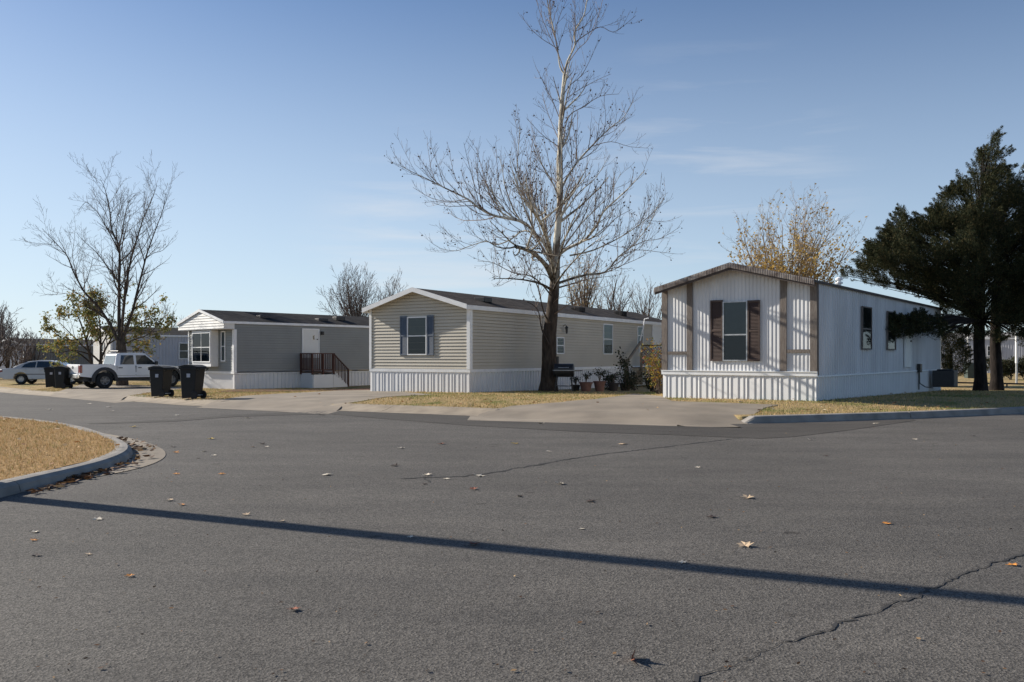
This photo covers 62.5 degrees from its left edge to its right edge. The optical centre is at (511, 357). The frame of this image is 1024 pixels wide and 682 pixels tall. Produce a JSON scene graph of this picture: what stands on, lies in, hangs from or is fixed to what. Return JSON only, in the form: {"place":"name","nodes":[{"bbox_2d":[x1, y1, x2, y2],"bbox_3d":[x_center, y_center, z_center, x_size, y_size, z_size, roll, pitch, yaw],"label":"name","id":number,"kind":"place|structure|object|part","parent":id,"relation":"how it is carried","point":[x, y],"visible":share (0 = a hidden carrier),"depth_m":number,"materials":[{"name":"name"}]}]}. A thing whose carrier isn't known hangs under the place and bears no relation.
{"place":"outdoors","nodes":[
{"label":"outdoors","id":0,"kind":"place"},
{"bbox_2d":[0,416,118,479],"bbox_3d":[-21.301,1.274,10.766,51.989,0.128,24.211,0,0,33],"label":"turf island","id":1,"kind":"structure","parent":0,"point":[13,452],"depth_m":11.99,"materials":[{"name":"beige plant"}]},
{"bbox_2d":[0,417,119,464],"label":"turf leaves","id":2,"kind":"object","parent":1,"relation":"on","point":[64,444],"visible":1,"depth_m":12.91,"materials":[{"name":"brown plant"}]},
{"bbox_2d":[51,384,180,400],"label":"driveway","id":3,"kind":"structure","parent":0,"point":[116,392],"depth_m":37.53,"materials":[{"name":"concrete"}]},
{"bbox_2d":[66,350,180,387],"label":"pickup truck","id":4,"kind":"object","parent":3,"relation":"on","point":[117,366],"visible":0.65,"depth_m":43.37,"materials":[{"name":"white paint"}]},
{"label":"rear window","id":5,"kind":"part","parent":4,"relation":"part of","materials":[{"name":"white glass"}]},
{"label":"side window","id":6,"kind":"part","parent":4,"relation":"part of","materials":[{"name":"black glass"}]},
{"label":"side window","id":7,"kind":"part","parent":4,"relation":"part of","materials":[{"name":"black glass"}]},
{"bbox_2d":[202,390,432,410],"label":"driveway","id":8,"kind":"structure","parent":0,"point":[323,400],"depth_m":26.56,"materials":[{"name":"concrete"}]},
{"bbox_2d":[0,392,1023,681],"bbox_3d":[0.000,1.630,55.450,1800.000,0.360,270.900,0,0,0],"label":"road","id":9,"kind":"structure","parent":0,"point":[802,530],"depth_m":6.16,"materials":[{"name":"grey asphalt"}]},
{"bbox_2d":[0,480,20,497],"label":"kerb","id":10,"kind":"structure","parent":9,"relation":"on","point":[7,487],"depth_m":8.88,"materials":[{"name":"grey concrete"}]},
{"bbox_2d":[2,416,46,421],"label":"kerb","id":11,"kind":"structure","parent":9,"relation":"on","point":[29,419],"depth_m":17.86,"materials":[{"name":"grey concrete"}]},
{"bbox_2d":[0,455,120,491],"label":"kerb","id":12,"kind":"structure","parent":9,"relation":"on","point":[37,479],"depth_m":9.83,"materials":[{"name":"grey concrete"}]},
{"bbox_2d":[48,421,88,429],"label":"kerb","id":13,"kind":"structure","parent":9,"relation":"on","point":[75,426],"depth_m":16.09,"materials":[{"name":"grey concrete"}]},
{"bbox_2d":[25,433,165,492],"bbox_3d":[-5.882,1.413,12.655,1.492,0.072,7.784,0,0,-22],"label":"gutter","id":14,"kind":"object","parent":9,"relation":"on","point":[159,453],"depth_m":11.58,"materials":[{"name":"grey concrete"}]},
{"bbox_2d":[59,397,132,402],"bbox_3d":[-16.448,1.638,33.005,0.974,0.148,10.132,0,0,-40],"label":"driveway apron","id":15,"kind":"object","parent":9,"relation":"on","point":[111,401],"visible":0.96,"depth_m":31.32,"materials":[{"name":"concrete"}]},
{"bbox_2d":[80,429,117,438],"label":"kerb","id":16,"kind":"structure","parent":9,"relation":"on","point":[101,434],"depth_m":14.43,"materials":[{"name":"grey concrete"}]},
{"bbox_2d":[105,439,132,461],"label":"kerb","id":17,"kind":"structure","parent":9,"relation":"on","point":[123,452],"depth_m":12.00,"materials":[{"name":"grey concrete"}]},
{"bbox_2d":[196,407,336,413],"bbox_3d":[-6.904,1.489,24.067,6.418,0.055,1.312,0,0,37],"label":"driveway apron","id":18,"kind":"object","parent":9,"relation":"on","point":[279,410],"visible":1,"depth_m":23.92,"materials":[{"name":"concrete"}]},
{"bbox_2d":[89,411,914,437],"bbox_3d":[0.052,1.461,19.001,17.883,0.033,5.833,0,0,13],"label":"asphalt patch","id":19,"kind":"object","parent":9,"relation":"on","point":[767,430],"visible":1,"depth_m":17.56,"materials":[{"name":"grey asphalt"}]},
{"bbox_2d":[13,417,1011,681],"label":"leaf crumbs","id":20,"kind":"object","parent":9,"relation":"on","point":[561,631],"visible":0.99,"depth_m":4.59,"materials":[{"name":"brown plant"}]},
{"bbox_2d":[399,438,734,478],"bbox_3d":[1.557,1.446,12.524,7.693,0.001,0.421,0,0,-44],"label":"pavement crack","id":21,"kind":"object","parent":9,"relation":"on","point":[537,464],"visible":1,"depth_m":11.24,"materials":[{"name":"grey asphalt"}]},
{"bbox_2d":[468,416,739,427],"bbox_3d":[1.746,1.450,18.844,6.733,0.011,1.368,0,0,25],"label":"driveway apron","id":22,"kind":"object","parent":9,"relation":"on","point":[482,418],"visible":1,"depth_m":18.93,"materials":[{"name":"concrete"}]},
{"bbox_2d":[691,664,736,681],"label":"pavement crack","id":23,"kind":"object","parent":9,"relation":"on","point":[696,678],"visible":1,"depth_m":3.83,"materials":[{"name":"black asphalt"}]},
{"bbox_2d":[737,541,753,546],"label":"fallen leaf","id":24,"kind":"object","parent":9,"relation":"on","point":[742,543],"visible":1,"depth_m":6.47,"materials":[{"name":"beige plant"}]},
{"bbox_2d":[785,553,1023,640],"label":"pavement crack","id":25,"kind":"object","parent":9,"relation":"on","point":[834,625],"visible":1,"depth_m":5.01,"materials":[{"name":"black asphalt"}]},
{"bbox_2d":[0,370,1023,419],"bbox_3d":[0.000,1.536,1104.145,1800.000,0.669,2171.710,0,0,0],"label":"ground","id":26,"kind":"structure","parent":0,"point":[41,384],"depth_m":25.15,"materials":[{"name":"beige plant"}]},
{"bbox_2d":[0,387,21,392],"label":"kerb","id":27,"kind":"structure","parent":26,"relation":"on","point":[3,390],"depth_m":44.05,"materials":[{"name":"beige concrete"}]},
{"bbox_2d":[0,302,24,339],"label":"bare tree","id":28,"kind":"object","parent":26,"relation":"on","point":[2,316],"visible":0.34,"depth_m":86.00,"materials":[{"name":"brown plant"}]},
{"bbox_2d":[0,317,27,366],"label":"bare tree","id":29,"kind":"object","parent":26,"relation":"on","point":[5,350],"visible":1,"depth_m":58.29,"materials":[{"name":"brown plant"}]},
{"bbox_2d":[0,326,30,367],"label":"thicket tree","id":30,"kind":"object","parent":26,"relation":"on","point":[7,364],"visible":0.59,"depth_m":63.91,"materials":[{"name":"brown plant"}]},
{"bbox_2d":[2,332,37,364],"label":"thicket tree","id":31,"kind":"object","parent":26,"relation":"on","point":[22,355],"visible":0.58,"depth_m":65.97,"materials":[{"name":"brown plant"}]},
{"bbox_2d":[6,389,47,394],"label":"kerb","id":32,"kind":"structure","parent":26,"relation":"on","point":[27,391],"depth_m":41.07,"materials":[{"name":"beige concrete"}]},
{"bbox_2d":[16,328,45,360],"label":"thicket tree","id":33,"kind":"object","parent":26,"relation":"on","point":[34,352],"visible":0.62,"depth_m":69.87,"materials":[{"name":"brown plant"}]},
{"bbox_2d":[0,360,82,383],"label":"sedan","id":34,"kind":"object","parent":26,"relation":"on","point":[30,372],"visible":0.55,"depth_m":49.65,"materials":[{"name":"silver metal"}]},
{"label":"side window","id":35,"kind":"part","parent":34,"relation":"part of","materials":[{"name":"black glass"}]},
{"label":"side window","id":36,"kind":"part","parent":34,"relation":"part of","materials":[{"name":"black glass"}]},
{"bbox_2d":[0,338,92,369],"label":"mobile home","id":37,"kind":"object","parent":26,"relation":"on","point":[79,360],"visible":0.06,"depth_m":72.45,"materials":[{"name":"beige"}]},
{"bbox_2d":[44,367,55,387],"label":"trash cart","id":38,"kind":"object","parent":26,"relation":"on","point":[49,377],"visible":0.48,"depth_m":43.89,"materials":[{"name":"black plastic"}]},
{"bbox_2d":[34,391,74,395],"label":"kerb","id":39,"kind":"structure","parent":26,"relation":"on","point":[50,393],"depth_m":38.58,"materials":[{"name":"beige concrete"}]},
{"bbox_2d":[53,366,72,388],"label":"trash cart","id":40,"kind":"object","parent":26,"relation":"on","point":[62,380],"visible":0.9,"depth_m":42.41,"materials":[{"name":"black plastic"}]},
{"bbox_2d":[19,152,180,384],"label":"bare tree","id":41,"kind":"object","parent":26,"relation":"on","point":[121,343],"visible":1,"depth_m":47.26,"materials":[{"name":"brown plant"}]},
{"bbox_2d":[36,271,176,366],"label":"tree","id":42,"kind":"object","parent":26,"relation":"on","point":[90,325],"visible":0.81,"depth_m":49.40,"materials":[{"name":"green plant"}]},
{"bbox_2d":[122,395,163,401],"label":"kerb","id":43,"kind":"structure","parent":26,"relation":"on","point":[140,398],"depth_m":31.21,"materials":[{"name":"beige concrete"}]},
{"bbox_2d":[148,366,175,396],"bbox_3d":[-12.801,0.894,30.866,0.787,1.153,0.626,0,0,14],"label":"trash cart","id":44,"kind":"object","parent":26,"relation":"on","point":[160,379],"visible":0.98,"depth_m":30.65,"materials":[{"name":"black plastic"}]},
{"bbox_2d":[154,302,183,327],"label":"bare tree","id":45,"kind":"object","parent":26,"relation":"on","point":[172,317],"visible":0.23,"depth_m":78.26,"materials":[{"name":"brown plant"}]},
{"bbox_2d":[147,397,216,405],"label":"kerb","id":46,"kind":"structure","parent":26,"relation":"on","point":[179,401],"depth_m":27.98,"materials":[{"name":"beige concrete"}]},
{"bbox_2d":[178,364,208,398],"bbox_3d":[-10.763,0.840,28.526,0.803,1.176,0.638,0,0,12],"label":"trash cart","id":47,"kind":"object","parent":26,"relation":"on","point":[192,378],"visible":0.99,"depth_m":28.29,"materials":[{"name":"black plastic"}]},
{"bbox_2d":[89,326,331,371],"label":"mobile home","id":48,"kind":"object","parent":26,"relation":"on","point":[172,349],"visible":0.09,"depth_m":60.51,"materials":[{"name":"grey metal"}]},
{"bbox_2d":[179,343,187,358],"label":"window","id":49,"kind":"structure","parent":48,"relation":"in","point":[183,351],"depth_m":61.13,"materials":[{"name":"grey glass"}]},
{"bbox_2d":[197,400,228,405],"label":"kerb","id":50,"kind":"structure","parent":26,"relation":"on","point":[215,401],"depth_m":26.79,"materials":[{"name":"beige concrete"}]},
{"bbox_2d":[176,309,369,388],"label":"mobile home","id":51,"kind":"object","parent":26,"relation":"on","point":[229,349],"visible":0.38,"depth_m":42.84,"materials":[{"name":"grey plastic"}]},
{"bbox_2d":[192,332,210,362],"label":"window","id":52,"kind":"structure","parent":51,"relation":"in","point":[201,341],"depth_m":42.38,"materials":[{"name":"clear glass"}]},
{"bbox_2d":[221,331,225,361],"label":"window","id":53,"kind":"structure","parent":51,"relation":"in","point":[223,333],"depth_m":41.67,"materials":[{"name":"grey glass"}]},
{"bbox_2d":[302,328,319,357],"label":"door","id":54,"kind":"structure","parent":51,"relation":"in","point":[310,337],"depth_m":44.15,"materials":[{"name":"white metal"}]},
{"bbox_2d":[218,388,369,391],"bbox_3d":[-9.722,1.492,38.470,6.506,0.101,4.430,0,0,-8],"label":"mulch bed","id":55,"kind":"object","parent":26,"relation":"on","point":[237,390],"visible":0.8,"depth_m":38.21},
{"bbox_2d":[300,353,348,387],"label":"porch deck","id":56,"kind":"structure","parent":26,"relation":"on","point":[322,380],"depth_m":43.42,"materials":[{"name":"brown wood"}]},
{"bbox_2d":[318,259,389,316],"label":"bare tree","id":57,"kind":"object","parent":26,"relation":"on","point":[352,307],"visible":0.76,"depth_m":73.56,"materials":[{"name":"brown plant"}]},
{"bbox_2d":[330,403,394,411],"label":"kerb","id":58,"kind":"structure","parent":26,"relation":"on","point":[361,407],"depth_m":23.44,"materials":[{"name":"beige concrete"}]},
{"bbox_2d":[372,266,407,300],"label":"bare tree","id":59,"kind":"object","parent":26,"relation":"on","point":[393,289],"visible":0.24,"depth_m":79.99,"materials":[{"name":"brown plant"}]},
{"bbox_2d":[379,405,499,416],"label":"kerb","id":60,"kind":"structure","parent":26,"relation":"on","point":[446,410],"depth_m":22.04,"materials":[{"name":"beige concrete"}]},
{"bbox_2d":[362,287,662,392],"bbox_3d":[1.865,-0.545,42.077,5.383,4.390,21.535,0,0,32],"label":"mobile home","id":61,"kind":"object","parent":26,"relation":"on","point":[424,340],"visible":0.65,"depth_m":34.11,"materials":[{"name":"beige plastic"}]},
{"bbox_2d":[407,316,426,354],"bbox_3d":[-3.752,-0.838,33.298,0.973,1.515,0.045,0,0,32],"label":"window","id":62,"kind":"structure","parent":61,"relation":"in","point":[414,347],"depth_m":33.30,"materials":[{"name":"grey glass"}]},
{"bbox_2d":[556,337,563,353],"bbox_3d":[2.173,-0.520,37.966,0.045,0.769,0.694,0,0,32],"label":"window","id":63,"kind":"structure","parent":61,"relation":"in","point":[559,348],"depth_m":37.94,"materials":[{"name":"grey glass"}]},
{"bbox_2d":[603,324,612,353],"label":"window","id":64,"kind":"structure","parent":61,"relation":"in","point":[607,328],"depth_m":42.17,"materials":[{"name":"grey glass"}]},
{"bbox_2d":[637,326,643,344],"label":"window","id":65,"kind":"structure","parent":61,"relation":"in","point":[639,328],"depth_m":45.53,"materials":[{"name":"grey glass"}]},
{"bbox_2d":[652,325,661,358],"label":"door","id":66,"kind":"structure","parent":61,"relation":"in","point":[656,329],"depth_m":47.63,"materials":[{"name":"white metal"}]},
{"bbox_2d":[384,0,682,390],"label":"sycamore tree","id":67,"kind":"object","parent":26,"relation":"on","point":[549,329],"visible":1,"depth_m":34.11,"materials":[{"name":"brown plant"}]},
{"bbox_2d":[51,387,1023,411],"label":"lawn leaves","id":68,"kind":"object","parent":26,"relation":"on","point":[647,409],"visible":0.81,"depth_m":24.15,"materials":[{"name":"brown plant"}]},
{"bbox_2d":[553,356,582,391],"bbox_3d":[2.247,0.684,33.948,1.170,1.424,0.621,0,0,8],"label":"barbecue grill","id":69,"kind":"object","parent":26,"relation":"on","point":[564,370],"visible":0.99,"depth_m":33.79,"materials":[{"name":"black metal"}]},
{"bbox_2d":[570,376,580,390],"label":"potted plant","id":70,"kind":"object","parent":26,"relation":"on","point":[576,387],"visible":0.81,"depth_m":35.08,"materials":[{"name":"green plant"}]},
{"bbox_2d":[562,242,609,307],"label":"tree","id":71,"kind":"object","parent":26,"relation":"on","point":[584,303],"visible":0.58,"depth_m":55.70,"materials":[{"name":"brown plant"}]},
{"bbox_2d":[579,371,594,390],"bbox_3d":[3.048,0.986,34.587,0.623,0.842,0.574,0,0,40],"label":"potted plant","id":72,"kind":"object","parent":26,"relation":"on","point":[586,386],"visible":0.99,"depth_m":34.43,"materials":[{"name":"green plant"}]},
{"bbox_2d":[592,368,605,390],"bbox_3d":[3.611,0.879,34.911,0.597,1.072,0.535,0,0,42],"label":"potted plant","id":73,"kind":"object","parent":26,"relation":"on","point":[599,385],"visible":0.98,"depth_m":34.76,"materials":[{"name":"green plant"}]},
{"bbox_2d":[600,370,618,389],"bbox_3d":[4.238,0.974,36.931,0.868,1.109,1.333,0,0,0],"label":"shrub","id":74,"kind":"object","parent":26,"relation":"on","point":[605,378],"visible":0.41,"depth_m":36.86,"materials":[{"name":"green plant"}]},
{"bbox_2d":[606,370,620,390],"bbox_3d":[4.304,0.965,35.658,0.653,0.929,0.651,0,0,0],"label":"potted plant","id":75,"kind":"object","parent":26,"relation":"on","point":[613,386],"visible":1,"depth_m":35.50,"materials":[{"name":"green plant"}]},
{"bbox_2d":[589,261,638,311],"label":"bare tree","id":76,"kind":"object","parent":26,"relation":"on","point":[613,303],"visible":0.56,"depth_m":65.97,"materials":[{"name":"brown plant"}]},
{"bbox_2d":[618,372,627,390],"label":"potted plant","id":77,"kind":"object","parent":26,"relation":"on","point":[621,388],"visible":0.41,"depth_m":36.28,"materials":[{"name":"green plant"}]},
{"bbox_2d":[613,347,639,389],"bbox_3d":[5.065,0.529,37.408,1.164,1.989,1.139,0,0,0],"label":"shrub","id":78,"kind":"object","parent":26,"relation":"on","point":[623,364],"visible":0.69,"depth_m":37.50,"materials":[{"name":"green plant"}]},
{"bbox_2d":[616,369,642,390],"bbox_3d":[4.959,1.024,35.966,1.155,1.204,1.356,0,0,-21],"label":"shrub","id":79,"kind":"object","parent":26,"relation":"on","point":[627,385],"visible":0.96,"depth_m":35.82,"materials":[{"name":"green plant"}]},
{"bbox_2d":[626,318,661,384],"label":"wooden deck","id":80,"kind":"structure","parent":26,"relation":"on","point":[639,345],"depth_m":44.21,"materials":[{"name":"brown wood"}]},
{"bbox_2d":[629,276,661,318],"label":"bare tree","id":81,"kind":"object","parent":26,"relation":"on","point":[647,311],"visible":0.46,"depth_m":71.93,"materials":[{"name":"brown plant"}]},
{"bbox_2d":[636,337,662,393],"bbox_3d":[5.219,0.329,30.822,1.074,2.131,1.118,0,0,-27],"label":"vine shrub","id":82,"kind":"object","parent":26,"relation":"on","point":[655,361],"visible":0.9,"depth_m":30.65,"materials":[{"name":"yellow plant"}]},
{"bbox_2d":[639,366,662,391],"bbox_3d":[5.621,0.896,33.549,1.071,1.121,1.395,0,0,24],"label":"shrub","id":83,"kind":"object","parent":26,"relation":"on","point":[651,388],"visible":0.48,"depth_m":33.39,"materials":[{"name":"green plant"}]},
{"bbox_2d":[718,181,866,283],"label":"yellow tree","id":84,"kind":"object","parent":26,"relation":"on","point":[799,249],"visible":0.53,"depth_m":46.01,"materials":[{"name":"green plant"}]},
{"bbox_2d":[654,262,943,400],"bbox_3d":[11.665,-0.620,31.145,5.239,4.270,17.125,0,0,38],"label":"mobile home","id":85,"kind":"object","parent":26,"relation":"on","point":[733,330],"visible":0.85,"depth_m":25.12,"materials":[{"name":"white metal"}]},
{"bbox_2d":[723,301,746,360],"bbox_3d":[6.566,-0.765,24.817,0.761,1.761,0.045,0,0,38],"label":"window","id":86,"kind":"structure","parent":85,"relation":"in","point":[736,330],"depth_m":24.83,"materials":[{"name":"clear glass"}]},
{"bbox_2d":[861,306,871,349],"bbox_3d":[11.459,-0.936,27.216,0.045,1.384,1.097,0,0,38],"label":"window","id":87,"kind":"structure","parent":85,"relation":"in","point":[866,312],"depth_m":27.23,"materials":[{"name":"black glass"}]},
{"bbox_2d":[887,311,895,349],"bbox_3d":[13.350,-0.927,29.663,0.045,1.353,1.133,0,0,38],"label":"window","id":88,"kind":"structure","parent":85,"relation":"in","point":[891,342],"depth_m":29.56,"materials":[{"name":"black glass"}]},
{"bbox_2d":[904,336,911,366],"bbox_3d":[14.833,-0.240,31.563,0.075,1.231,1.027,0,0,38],"label":"door","id":89,"kind":"structure","parent":85,"relation":"in","point":[907,342],"depth_m":31.50,"materials":[{"name":"white metal"}]},
{"bbox_2d":[741,411,911,423],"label":"kerb","id":90,"kind":"structure","parent":26,"relation":"on","point":[797,418],"depth_m":19.05,"materials":[{"name":"grey concrete"}]},
{"bbox_2d":[839,125,1023,390],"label":"cedar tree","id":91,"kind":"object","parent":26,"relation":"on","point":[964,267],"visible":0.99,"depth_m":34.79,"materials":[{"name":"green plant"}]},
{"bbox_2d":[932,369,957,386],"bbox_3d":[17.696,0.855,34.451,0.820,0.720,0.800,0,0,38],"label":"ac unit","id":92,"kind":"object","parent":26,"relation":"on","point":[944,377],"visible":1,"depth_m":34.16,"materials":[{"name":"grey metal"}]},
{"bbox_2d":[941,326,973,376],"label":"evergreen shrub","id":93,"kind":"object","parent":26,"relation":"on","point":[947,361],"visible":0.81,"depth_m":44.70,"materials":[{"name":"green plant"}]},
{"bbox_2d":[905,406,1023,418],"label":"kerb","id":94,"kind":"structure","parent":26,"relation":"on","point":[963,412],"depth_m":20.89,"materials":[{"name":"grey concrete"}]},
{"bbox_2d":[964,363,973,377],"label":"trash cart","id":95,"kind":"object","parent":26,"relation":"on","point":[970,370],"visible":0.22,"depth_m":61.71,"materials":[{"name":"grey plastic"}]},
{"bbox_2d":[941,332,1023,372],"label":"mobile home","id":96,"kind":"object","parent":26,"relation":"on","point":[1007,348],"visible":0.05,"depth_m":80.46,"materials":[{"name":"grey metal"}]},
{"bbox_2d":[987,346,1001,355],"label":"window","id":97,"kind":"structure","parent":96,"relation":"in","point":[988,347],"depth_m":81.04,"materials":[{"name":"grey glass"}]},
{"bbox_2d":[958,382,1023,387],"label":"pipe rail","id":98,"kind":"object","parent":26,"relation":"on","point":[989,382],"visible":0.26,"depth_m":41.98,"materials":[{"name":"black metal"}]},
{"bbox_2d":[986,357,1023,379],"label":"hedge bush","id":99,"kind":"object","parent":26,"relation":"on","point":[1005,373],"visible":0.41,"depth_m":57.80,"materials":[{"name":"green plant"}]},
{"bbox_2d":[989,163,1023,389],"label":"cedar tree","id":100,"kind":"object","parent":26,"relation":"on","point":[996,377],"visible":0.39,"depth_m":36.70,"materials":[{"name":"green plant"}]},
{"bbox_2d":[1002,355,1023,378],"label":"hedge bush","id":101,"kind":"object","parent":26,"relation":"on","point":[1009,362],"visible":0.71,"depth_m":57.76,"materials":[{"name":"green plant"}]},
{"bbox_2d":[1015,332,1017,382],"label":"yard pole","id":102,"kind":"object","parent":26,"relation":"on","point":[1016,361],"visible":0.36,"depth_m":47.95,"materials":[{"name":"white metal"}]},
{"bbox_2d":[0,0,1023,339],"label":"sky","id":103,"kind":"structure","parent":0,"point":[279,120],"materials":[{"name":"blue"}]},
{"bbox_2d":[478,394,774,424],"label":"driveway","id":104,"kind":"structure","parent":0,"point":[630,408],"depth_m":20.42,"materials":[{"name":"concrete"}]}
]}

